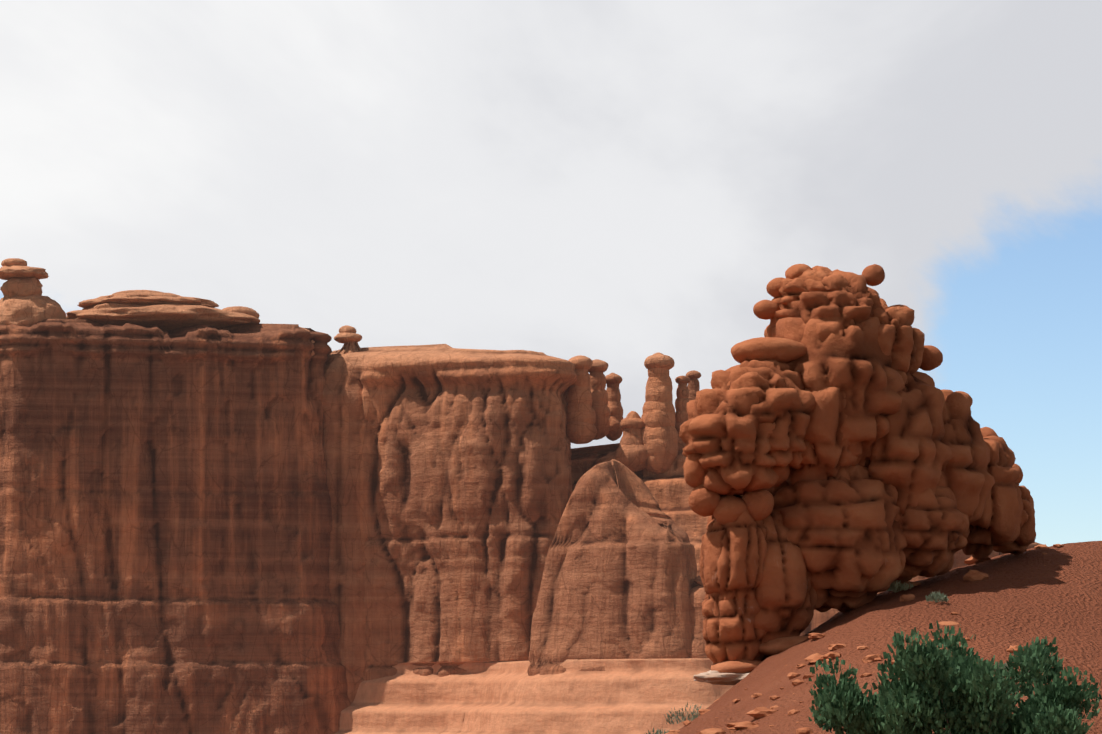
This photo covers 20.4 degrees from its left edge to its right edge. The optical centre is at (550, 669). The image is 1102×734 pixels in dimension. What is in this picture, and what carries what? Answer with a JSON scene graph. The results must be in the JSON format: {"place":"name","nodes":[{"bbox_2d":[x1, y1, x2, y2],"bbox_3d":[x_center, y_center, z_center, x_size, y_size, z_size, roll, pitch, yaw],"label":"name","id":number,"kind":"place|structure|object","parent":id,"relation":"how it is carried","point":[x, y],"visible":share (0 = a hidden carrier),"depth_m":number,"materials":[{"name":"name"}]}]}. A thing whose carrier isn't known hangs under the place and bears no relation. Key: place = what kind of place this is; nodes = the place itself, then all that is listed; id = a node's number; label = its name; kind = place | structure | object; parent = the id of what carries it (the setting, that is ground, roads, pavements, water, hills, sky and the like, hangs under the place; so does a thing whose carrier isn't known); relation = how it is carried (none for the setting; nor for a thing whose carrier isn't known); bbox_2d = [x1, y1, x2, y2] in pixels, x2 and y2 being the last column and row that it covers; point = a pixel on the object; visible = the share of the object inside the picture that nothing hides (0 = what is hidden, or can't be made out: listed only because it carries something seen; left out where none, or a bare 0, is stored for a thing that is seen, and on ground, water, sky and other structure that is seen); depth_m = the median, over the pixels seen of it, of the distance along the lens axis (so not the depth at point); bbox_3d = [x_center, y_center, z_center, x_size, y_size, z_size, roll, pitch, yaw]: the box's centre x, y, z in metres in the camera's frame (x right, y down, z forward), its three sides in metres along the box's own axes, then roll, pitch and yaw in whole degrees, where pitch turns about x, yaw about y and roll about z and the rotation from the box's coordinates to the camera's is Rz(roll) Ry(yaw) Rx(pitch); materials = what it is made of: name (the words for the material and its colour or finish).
{"place":"outdoors","nodes":[
{"label":"outdoors","id":0,"kind":"place"},
{"bbox_2d":[0,319,350,733],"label":"cliff","id":1,"kind":"structure","parent":0,"point":[165,516],"depth_m":894.50,"materials":[{"name":"brown stone"}]},
{"bbox_2d":[0,258,314,355],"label":"butte cap rocks","id":2,"kind":"object","parent":1,"relation":"on","point":[24,301],"visible":0.79,"depth_m":903.70,"materials":[{"name":"brown stone"}]},
{"bbox_2d":[321,341,368,703],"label":"cliff","id":3,"kind":"structure","parent":0,"point":[347,470],"depth_m":909.84,"materials":[{"name":"brown stone"}]},
{"bbox_2d":[334,325,700,473],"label":"hoodoos","id":4,"kind":"object","parent":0,"point":[652,441],"visible":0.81,"depth_m":902.26,"materials":[{"name":"brown stone"}]},
{"bbox_2d":[335,658,734,733],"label":"rock ledge","id":5,"kind":"object","parent":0,"point":[629,696],"visible":0.65,"depth_m":830.70,"materials":[{"name":"stone"}]},
{"bbox_2d":[325,344,576,679],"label":"cliff","id":6,"kind":"structure","parent":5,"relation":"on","point":[468,487],"depth_m":895.05,"materials":[{"name":"brown stone"}]},
{"bbox_2d":[527,459,696,675],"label":"rock buttress","id":7,"kind":"structure","parent":5,"relation":"on","point":[619,575],"depth_m":830.73,"materials":[{"name":"stone"}]},
{"bbox_2d":[689,576,707,657],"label":"rock pillar","id":8,"kind":"structure","parent":5,"relation":"on","point":[697,598],"depth_m":822.13,"materials":[{"name":"brown stone"}]},
{"bbox_2d":[0,0,1101,546],"label":"sky","id":9,"kind":"structure","parent":0,"point":[618,183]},
{"bbox_2d":[571,443,1042,635],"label":"butte ridge","id":10,"kind":"structure","parent":0,"point":[670,489],"depth_m":891.25,"materials":[{"name":"stone"}]},
{"bbox_2d":[677,541,1101,733],"bbox_3d":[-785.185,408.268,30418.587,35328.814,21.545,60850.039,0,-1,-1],"label":"ground","id":11,"kind":"structure","parent":0,"point":[1023,598],"depth_m":115.49,"materials":[{"name":"brown sand"}]},
{"bbox_2d":[644,727,668,733],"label":"shrub","id":12,"kind":"object","parent":11,"relation":"on","point":[656,732],"visible":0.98,"depth_m":106.05,"materials":[{"name":"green plant"}]},
{"bbox_2d":[664,702,706,723],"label":"shrub","id":13,"kind":"object","parent":11,"relation":"on","point":[679,714],"visible":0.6,"depth_m":117.94,"materials":[{"name":"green plant"}]},
{"bbox_2d":[693,670,748,684],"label":"pale slope ledges","id":14,"kind":"object","parent":11,"relation":"on","point":[714,677],"visible":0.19,"depth_m":119.51,"materials":[{"name":"beige stone"}]},
{"bbox_2d":[665,621,958,733],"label":"slope boulders","id":15,"kind":"object","parent":11,"relation":"on","point":[774,646],"visible":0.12,"depth_m":119.70,"materials":[{"name":"brown stone"}]},
{"bbox_2d":[678,264,1035,663],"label":"rock formation","id":16,"kind":"object","parent":11,"relation":"on","point":[842,445],"visible":0.98,"depth_m":120.73,"materials":[{"name":"brown stone"}]},
{"bbox_2d":[666,544,1063,733],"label":"slope stones","id":17,"kind":"object","parent":11,"relation":"on","point":[762,712],"visible":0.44,"depth_m":110.17,"materials":[{"name":"brown stone"}]},
{"bbox_2d":[886,581,913,592],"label":"shrub","id":18,"kind":"object","parent":11,"relation":"on","point":[899,586],"visible":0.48,"depth_m":124.09,"materials":[{"name":"green plant"}]},
{"bbox_2d":[925,591,948,602],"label":"shrub","id":19,"kind":"object","parent":11,"relation":"on","point":[935,597],"visible":0.98,"depth_m":118.22,"materials":[{"name":"green plant"}]},
{"bbox_2d":[808,620,1101,733],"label":"bush","id":20,"kind":"object","parent":11,"relation":"on","point":[953,688],"visible":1,"depth_m":73.47,"materials":[{"name":"green plant"}]},
{"bbox_2d":[992,662,1014,671],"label":"shrub","id":21,"kind":"object","parent":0,"point":[1005,663],"visible":0.19,"depth_m":106.19,"materials":[{"name":"green plant"}]}
]}

